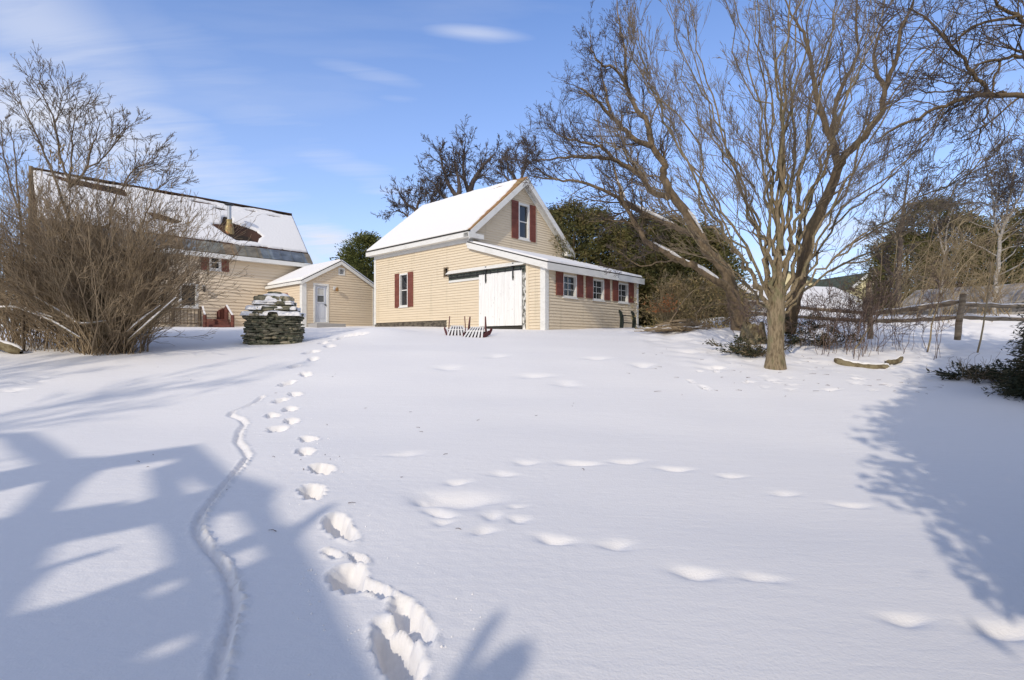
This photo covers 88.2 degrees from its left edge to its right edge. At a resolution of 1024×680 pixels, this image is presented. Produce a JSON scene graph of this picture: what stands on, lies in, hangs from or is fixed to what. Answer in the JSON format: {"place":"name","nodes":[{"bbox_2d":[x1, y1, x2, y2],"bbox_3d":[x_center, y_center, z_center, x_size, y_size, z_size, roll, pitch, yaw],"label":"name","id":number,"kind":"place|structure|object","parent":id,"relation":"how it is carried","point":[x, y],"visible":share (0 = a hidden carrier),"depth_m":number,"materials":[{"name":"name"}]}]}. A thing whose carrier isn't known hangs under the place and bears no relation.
{"place":"outdoors","nodes":[
{"label":"outdoors","id":0,"kind":"place"},
{"bbox_2d":[0,313,1023,679],"bbox_3d":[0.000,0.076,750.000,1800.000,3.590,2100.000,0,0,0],"label":"ground","id":1,"kind":"structure","parent":0,"point":[626,503],"depth_m":4.88,"materials":[{"name":"white snow"}]},
{"bbox_2d":[0,339,22,353],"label":"fallen log","id":2,"kind":"object","parent":1,"relation":"on","point":[9,347],"visible":1,"depth_m":13.54,"materials":[{"name":"brown wood"}]},
{"bbox_2d":[28,166,32,245],"bbox_3d":[-19.150,-3.479,21.002,0.157,6.958,0.148,0,0,-22],"label":"wooden pole","id":3,"kind":"object","parent":1,"relation":"on","point":[30,171],"visible":0.2,"depth_m":20.95,"materials":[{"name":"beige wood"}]},
{"bbox_2d":[0,40,199,353],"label":"young bare tree","id":4,"kind":"object","parent":1,"relation":"on","point":[111,134],"visible":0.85,"depth_m":13.93,"materials":[{"name":"brown plant"}]},
{"bbox_2d":[0,134,257,355],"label":"tangled shrub","id":5,"kind":"object","parent":1,"relation":"on","point":[48,278],"visible":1,"depth_m":13.60,"materials":[{"name":"brown plant"}]},
{"bbox_2d":[160,306,206,326],"bbox_3d":[-16.113,-1.124,25.539,2.791,1.229,1.121,0,0,-11],"label":"deck railing","id":6,"kind":"object","parent":1,"relation":"on","point":[202,309],"visible":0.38,"depth_m":25.75,"materials":[{"name":"brown wood"}]},
{"bbox_2d":[33,167,374,327],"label":"house","id":7,"kind":"structure","parent":1,"relation":"on","point":[274,255],"depth_m":27.62,"materials":[{"name":"beige wood"}]},
{"bbox_2d":[179,284,197,307],"bbox_3d":[-16.001,-2.252,26.105,0.125,1.238,0.853,0,0,43],"label":"window","id":8,"kind":"structure","parent":7,"relation":"in","point":[183,284],"depth_m":26.23,"materials":[{"name":"white paint"}]},
{"bbox_2d":[209,258,221,271],"bbox_3d":[-15.170,-3.991,26.968,0.160,0.867,0.635,0,0,43],"label":"window","id":9,"kind":"structure","parent":7,"relation":"in","point":[214,260],"depth_m":27.01,"materials":[{"name":"white paint"}]},
{"bbox_2d":[315,285,325,321],"bbox_3d":[-9.689,-1.883,26.725,0.115,1.851,0.646,0,0,43],"label":"door","id":10,"kind":"structure","parent":7,"relation":"in","point":[320,291],"depth_m":26.74,"materials":[{"name":"white"}]},
{"bbox_2d":[207,305,233,326],"bbox_3d":[-14.865,-1.164,26.493,1.031,1.309,3.236,0,0,-41],"label":"stair railing","id":11,"kind":"object","parent":1,"relation":"on","point":[222,320],"visible":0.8,"depth_m":26.08,"materials":[{"name":"red wood"}]},
{"bbox_2d":[240,291,305,344],"bbox_3d":[-7.376,-0.658,16.396,1.785,1.735,1.412,0,0,-14],"label":"stone well","id":12,"kind":"object","parent":1,"relation":"on","point":[272,317],"visible":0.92,"depth_m":15.90,"materials":[{"name":"stone"}]},
{"bbox_2d":[329,245,373,276],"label":"cedar tree","id":13,"kind":"object","parent":1,"relation":"on","point":[339,253],"visible":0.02,"depth_m":37.46,"materials":[{"name":"green plant"}]},
{"bbox_2d":[334,229,380,282],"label":"cedar tree","id":14,"kind":"object","parent":1,"relation":"on","point":[365,239],"visible":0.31,"depth_m":35.27,"materials":[{"name":"green plant"}]},
{"bbox_2d":[261,404,480,677],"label":"snow crumbs","id":15,"kind":"object","parent":1,"relation":"on","point":[441,646],"visible":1,"depth_m":3.32,"materials":[{"name":"white snow"}]},
{"bbox_2d":[371,174,447,222],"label":"bare tree","id":16,"kind":"object","parent":1,"relation":"on","point":[405,205],"visible":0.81,"depth_m":38.87,"materials":[{"name":"brown plant"}]},
{"bbox_2d":[412,134,470,202],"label":"bare tree","id":17,"kind":"object","parent":1,"relation":"on","point":[437,182],"visible":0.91,"depth_m":36.85,"materials":[{"name":"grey plant"}]},
{"bbox_2d":[444,316,465,335],"bbox_3d":[-1.828,-0.481,17.552,0.911,0.705,0.617,0,0,-4],"label":"adirondack chair","id":18,"kind":"object","parent":1,"relation":"on","point":[454,330],"visible":0.85,"depth_m":17.49,"materials":[{"name":"white wood"}]},
{"bbox_2d":[436,114,506,193],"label":"bare tree","id":19,"kind":"object","parent":1,"relation":"on","point":[472,182],"visible":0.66,"depth_m":37.89,"materials":[{"name":"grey plant"}]},
{"bbox_2d":[463,316,492,337],"bbox_3d":[-1.163,-0.423,16.951,0.953,0.738,0.645,0,0,14],"label":"adirondack chair","id":20,"kind":"object","parent":1,"relation":"on","point":[475,332],"visible":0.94,"depth_m":16.92,"materials":[{"name":"white"}]},
{"bbox_2d":[365,177,644,329],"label":"barn","id":21,"kind":"structure","parent":1,"relation":"on","point":[477,256],"depth_m":23.27,"materials":[{"name":"beige"}]},
{"bbox_2d":[398,273,407,307],"bbox_3d":[-5.205,-2.435,25.517,0.757,1.647,0.160,0,0,43],"label":"window","id":22,"kind":"structure","parent":21,"relation":"in","point":[403,278],"depth_m":25.65,"materials":[{"name":"white paint"}]},
{"bbox_2d":[443,267,448,277],"bbox_3d":[-2.882,-3.043,23.370,0.325,0.448,0.125,0,0,43],"label":"wall lamp","id":23,"kind":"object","parent":21,"relation":"in","point":[445,269],"depth_m":23.41,"materials":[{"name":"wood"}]},
{"bbox_2d":[479,263,521,325],"bbox_3d":[-0.506,-1.817,20.996,2.372,2.430,0.110,0,0,43],"label":"sliding door","id":24,"kind":"structure","parent":21,"relation":"in","point":[500,294],"depth_m":20.91,"materials":[{"name":"white paint"}]},
{"bbox_2d":[518,202,530,241],"bbox_3d":[0.535,-5.585,24.846,0.160,1.732,0.850,0,0,43],"label":"window","id":25,"kind":"structure","parent":21,"relation":"in","point":[524,209],"depth_m":24.97,"materials":[{"name":"glass"}]},
{"bbox_2d":[562,274,577,298],"bbox_3d":[2.226,-2.108,20.606,0.180,0.917,0.956,0,0,43],"label":"window","id":26,"kind":"structure","parent":21,"relation":"in","point":[569,281],"depth_m":20.72,"materials":[{"name":"white paint"}]},
{"bbox_2d":[592,279,604,301],"bbox_3d":[3.568,-2.108,22.042,0.180,0.917,0.916,0,0,43],"label":"window","id":27,"kind":"structure","parent":21,"relation":"in","point":[598,285],"depth_m":22.18,"materials":[{"name":"white paint"}]},
{"bbox_2d":[618,283,628,303],"bbox_3d":[4.906,-2.108,23.473,0.180,0.917,0.910,0,0,43],"label":"window","id":28,"kind":"structure","parent":21,"relation":"in","point":[623,288],"depth_m":23.63,"materials":[{"name":"white paint"}]},
{"bbox_2d":[474,116,552,183],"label":"bare tree","id":29,"kind":"object","parent":1,"relation":"on","point":[502,167],"visible":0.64,"depth_m":35.94,"materials":[{"name":"brown plant"}]},
{"bbox_2d":[546,203,575,259],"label":"cedar tree","id":30,"kind":"object","parent":1,"relation":"on","point":[550,211],"visible":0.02,"depth_m":32.36,"materials":[{"name":"green plant"}]},
{"bbox_2d":[548,192,618,268],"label":"cedar tree","id":31,"kind":"object","parent":1,"relation":"on","point":[571,226],"visible":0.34,"depth_m":28.17,"materials":[{"name":"green plant"}]},
{"bbox_2d":[567,203,623,268],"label":"cedar tree","id":32,"kind":"object","parent":1,"relation":"on","point":[602,210],"visible":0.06,"depth_m":30.03,"materials":[{"name":"green plant"}]},
{"bbox_2d":[579,217,655,325],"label":"cedar tree","id":33,"kind":"object","parent":1,"relation":"on","point":[611,241],"visible":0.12,"depth_m":28.99,"materials":[{"name":"green plant"}]},
{"bbox_2d":[498,0,744,330],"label":"leaning tree","id":34,"kind":"object","parent":1,"relation":"on","point":[726,283],"visible":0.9,"depth_m":16.42,"materials":[{"name":"beige plant"}]},
{"bbox_2d":[619,310,643,327],"bbox_3d":[5.306,-0.894,23.087,2.010,0.860,0.280,0,0,-45],"label":"bench frame","id":35,"kind":"object","parent":1,"relation":"on","point":[633,322],"visible":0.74,"depth_m":22.67,"materials":[{"name":"black metal"}]},
{"bbox_2d":[603,205,687,325],"bbox_3d":[7.081,-3.864,28.085,5.973,6.523,6.532,0,0,43],"label":"cedar tree","id":36,"kind":"object","parent":1,"relation":"on","point":[627,236],"visible":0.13,"depth_m":26.85,"materials":[{"name":"green plant"}]},
{"bbox_2d":[641,289,682,323],"bbox_3d":[5.538,-1.137,19.514,1.867,1.522,1.446,0,0,0],"label":"rust leaved shrub","id":37,"kind":"object","parent":1,"relation":"on","point":[664,307],"visible":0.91,"depth_m":19.54,"materials":[{"name":"orange plant"}]},
{"bbox_2d":[619,211,720,324],"bbox_3d":[8.443,-3.758,26.866,6.590,6.049,6.863,0,0,0],"label":"cedar tree","id":38,"kind":"object","parent":1,"relation":"on","point":[649,262],"visible":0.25,"depth_m":25.74,"materials":[{"name":"green plant"}]},
{"bbox_2d":[634,283,727,331],"bbox_3d":[5.655,-1.127,17.625,3.294,1.712,1.859,0,0,0],"label":"brush pile","id":39,"kind":"object","parent":1,"relation":"on","point":[680,325],"visible":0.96,"depth_m":17.30,"materials":[{"name":"brown wood"}]},
{"bbox_2d":[621,266,759,327],"bbox_3d":[7.363,-1.651,20.601,5.221,2.701,5.000,0,0,33],"label":"olive shrub","id":40,"kind":"object","parent":1,"relation":"on","point":[701,293],"visible":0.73,"depth_m":20.20,"materials":[{"name":"brown plant"}]},
{"bbox_2d":[647,217,762,318],"bbox_3d":[8.837,-3.532,25.727,6.356,5.242,5.750,0,0,-40],"label":"cedar tree","id":41,"kind":"object","parent":1,"relation":"on","point":[730,256],"visible":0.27,"depth_m":24.89,"materials":[{"name":"green plant"}]},
{"bbox_2d":[706,289,764,315],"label":"grey shingled shed","id":42,"kind":"structure","parent":1,"relation":"on","point":[754,306],"depth_m":27.19,"materials":[{"name":"white"}]},
{"bbox_2d":[703,334,791,357],"bbox_3d":[6.101,0.157,13.594,1.977,0.720,1.670,0,0,0],"label":"evergreen bough pile","id":43,"kind":"object","parent":1,"relation":"on","point":[743,349],"visible":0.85,"depth_m":13.32,"materials":[{"name":"green plant"}]},
{"bbox_2d":[739,321,766,344],"bbox_3d":[7.155,-0.233,15.626,0.781,0.729,0.773,0,0,-44],"label":"tree stump","id":44,"kind":"object","parent":1,"relation":"on","point":[749,331],"visible":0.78,"depth_m":15.37,"materials":[{"name":"brown"}]},
{"bbox_2d":[768,271,816,285],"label":"green roofed house","id":45,"kind":"structure","parent":1,"relation":"on","point":[789,277],"depth_m":73.04,"materials":[{"name":"beige"}]},
{"bbox_2d":[580,0,1023,369],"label":"maple tree","id":46,"kind":"object","parent":1,"relation":"on","point":[777,302],"visible":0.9,"depth_m":12.15,"materials":[{"name":"brown plant"}]},
{"bbox_2d":[753,314,866,347],"bbox_3d":[8.643,-0.309,15.441,3.382,1.170,2.115,0,0,0],"label":"brush","id":47,"kind":"object","parent":1,"relation":"on","point":[793,338],"visible":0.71,"depth_m":15.23,"materials":[{"name":"brown plant"}]},
{"bbox_2d":[742,284,893,315],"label":"snowy garage","id":48,"kind":"structure","parent":1,"relation":"on","point":[818,290],"depth_m":34.10,"materials":[{"name":"grey snow"}]},
{"bbox_2d":[718,277,941,354],"bbox_3d":[9.069,-0.694,15.057,6.905,2.216,3.745,0,0,0],"label":"tangled brush","id":49,"kind":"object","parent":1,"relation":"on","point":[832,320],"visible":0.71,"depth_m":14.64,"materials":[{"name":"brown plant"}]},
{"bbox_2d":[818,251,865,355],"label":"sapling","id":50,"kind":"object","parent":1,"relation":"on","point":[831,285],"visible":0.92,"depth_m":13.85,"materials":[{"name":"brown plant"}]},
{"bbox_2d":[812,272,872,297],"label":"yellow gabled house","id":51,"kind":"structure","parent":1,"relation":"on","point":[836,283],"depth_m":64.27,"materials":[{"name":"beige"}]},
{"bbox_2d":[820,292,874,351],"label":"sapling","id":52,"kind":"object","parent":1,"relation":"on","point":[848,324],"visible":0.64,"depth_m":14.38,"materials":[{"name":"brown plant"}]},
{"bbox_2d":[749,0,947,333],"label":"dark forked tree","id":53,"kind":"object","parent":1,"relation":"on","point":[812,225],"visible":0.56,"depth_m":15.37,"materials":[{"name":"brown plant"}]},
{"bbox_2d":[836,257,867,346],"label":"sapling","id":54,"kind":"object","parent":1,"relation":"on","point":[852,284],"visible":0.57,"depth_m":15.19,"materials":[{"name":"brown plant"}]},
{"bbox_2d":[834,356,889,368],"bbox_3d":[8.291,0.556,12.514,1.125,0.373,0.397,0,0,27],"label":"curved log","id":55,"kind":"object","parent":1,"relation":"on","point":[843,361],"visible":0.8,"depth_m":12.41,"materials":[{"name":"brown wood"}]},
{"bbox_2d":[842,268,891,359],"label":"sapling","id":56,"kind":"object","parent":1,"relation":"on","point":[861,315],"visible":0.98,"depth_m":13.54,"materials":[{"name":"brown plant"}]},
{"bbox_2d":[844,280,909,350],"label":"sapling","id":57,"kind":"object","parent":1,"relation":"on","point":[852,334],"visible":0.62,"depth_m":14.43,"materials":[{"name":"brown plant"}]},
{"bbox_2d":[853,258,908,356],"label":"sapling","id":58,"kind":"object","parent":1,"relation":"on","point":[879,303],"visible":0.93,"depth_m":13.70,"materials":[{"name":"brown plant"}]},
{"bbox_2d":[743,283,1023,339],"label":"split rail fence","id":59,"kind":"object","parent":1,"relation":"on","point":[961,302],"visible":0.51,"depth_m":14.96,"materials":[{"name":"brown wood"}]},
{"bbox_2d":[866,261,911,349],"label":"sapling","id":60,"kind":"object","parent":1,"relation":"on","point":[889,305],"visible":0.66,"depth_m":15.36,"materials":[{"name":"brown plant"}]},
{"bbox_2d":[848,148,937,314],"bbox_3d":[17.779,-4.798,24.037,4.264,7.676,2.731,0,0,-17],"label":"bare tree","id":61,"kind":"object","parent":1,"relation":"on","point":[900,243],"visible":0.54,"depth_m":23.94,"materials":[{"name":"brown plant"}]},
{"bbox_2d":[884,355,903,363],"bbox_3d":[9.341,0.461,12.889,0.610,0.223,0.130,0,0,-20],"label":"short log","id":62,"kind":"object","parent":1,"relation":"on","point":[898,359],"visible":0.98,"depth_m":12.85,"materials":[{"name":"brown wood"}]},
{"bbox_2d":[871,298,933,354],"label":"sapling","id":63,"kind":"object","parent":1,"relation":"on","point":[912,317],"visible":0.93,"depth_m":14.36,"materials":[{"name":"brown plant"}]},
{"bbox_2d":[854,249,960,348],"bbox_3d":[11.019,-1.170,14.715,2.810,2.913,0.942,0,0,-14],"label":"young tree","id":64,"kind":"object","parent":1,"relation":"on","point":[857,345],"visible":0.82,"depth_m":14.68,"materials":[{"name":"brown plant"}]},
{"bbox_2d":[860,226,962,314],"bbox_3d":[24.880,-4.323,32.844,6.237,6.326,7.072,0,0,15],"label":"cedar tree","id":65,"kind":"object","parent":1,"relation":"on","point":[911,235],"visible":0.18,"depth_m":32.15,"materials":[{"name":"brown plant"}]},
{"bbox_2d":[821,0,1023,208],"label":"overhanging tree","id":66,"kind":"object","parent":1,"relation":"on","point":[985,92],"visible":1,"depth_m":9.48,"materials":[{"name":"brown plant"}]},
{"bbox_2d":[837,191,1023,314],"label":"cedar tree","id":67,"kind":"object","parent":1,"relation":"on","point":[893,247],"visible":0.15,"depth_m":31.26,"materials":[{"name":"green plant"}]},
{"bbox_2d":[889,174,977,314],"bbox_3d":[17.517,-3.893,22.201,2.996,6.021,2.346,0,0,23],"label":"birch tree","id":68,"kind":"object","parent":1,"relation":"on","point":[937,231],"visible":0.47,"depth_m":21.96,"materials":[{"name":"brown plant"}]},
{"bbox_2d":[855,182,1023,322],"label":"arching thicket","id":69,"kind":"object","parent":1,"relation":"on","point":[951,285],"visible":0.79,"depth_m":19.07,"materials":[{"name":"brown plant"}]},
{"bbox_2d":[923,260,977,358],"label":"sapling","id":70,"kind":"object","parent":1,"relation":"on","point":[939,317],"visible":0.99,"depth_m":13.49,"materials":[{"name":"brown plant"}]},
{"bbox_2d":[923,198,979,351],"bbox_3d":[11.978,-1.771,14.516,1.182,4.264,0.947,0,0,-17],"label":"young tree","id":71,"kind":"object","parent":1,"relation":"on","point":[948,242],"visible":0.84,"depth_m":14.45,"materials":[{"name":"brown plant"}]},
{"bbox_2d":[891,209,1023,295],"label":"cedar tree","id":72,"kind":"object","parent":1,"relation":"on","point":[986,221],"visible":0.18,"depth_m":29.82,"materials":[{"name":"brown plant"}]},
{"bbox_2d":[895,283,1023,314],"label":"long grey shed","id":73,"kind":"structure","parent":1,"relation":"on","point":[1012,311],"depth_m":22.75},
{"bbox_2d":[926,352,1014,383],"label":"fallen boughs","id":74,"kind":"object","parent":1,"relation":"on","point":[975,369],"visible":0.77,"depth_m":11.22,"materials":[{"name":"green plant"}]},
{"bbox_2d":[927,220,1023,287],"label":"cedar tree","id":75,"kind":"object","parent":1,"relation":"on","point":[1009,258],"visible":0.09,"depth_m":28.65,"materials":[{"name":"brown plant"}]},
{"bbox_2d":[945,125,1023,313],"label":"birch tree","id":76,"kind":"object","parent":1,"relation":"on","point":[1010,189],"visible":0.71,"depth_m":20.94,"materials":[{"name":"white plant"}]},
{"bbox_2d":[961,214,1017,352],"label":"young tree","id":77,"kind":"object","parent":1,"relation":"on","point":[984,250],"visible":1,"depth_m":14.44,"materials":[{"name":"brown plant"}]},
{"bbox_2d":[965,200,1023,284],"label":"cedar tree","id":78,"kind":"object","parent":1,"relation":"on","point":[1016,218],"visible":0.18,"depth_m":28.76,"materials":[{"name":"brown plant"}]},
{"bbox_2d":[969,359,1022,383],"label":"dry spruce bush","id":79,"kind":"object","parent":1,"relation":"on","point":[994,371],"visible":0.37,"depth_m":10.85,"materials":[{"name":"green plant"}]},
{"bbox_2d":[981,302,1023,401],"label":"spruce tree","id":80,"kind":"object","parent":1,"relation":"on","point":[1014,385],"visible":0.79,"depth_m":9.87,"materials":[{"name":"green plant"}]},
{"bbox_2d":[0,0,1023,325],"label":"sky","id":81,"kind":"structure","parent":0,"point":[303,109],"materials":[{"name":"blue"}]},
{"bbox_2d":[139,346,948,530],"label":"twig litter","id":82,"kind":"object","parent":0,"point":[583,468],"visible":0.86,"depth_m":10.59,"materials":[{"name":"brown"}]}
]}

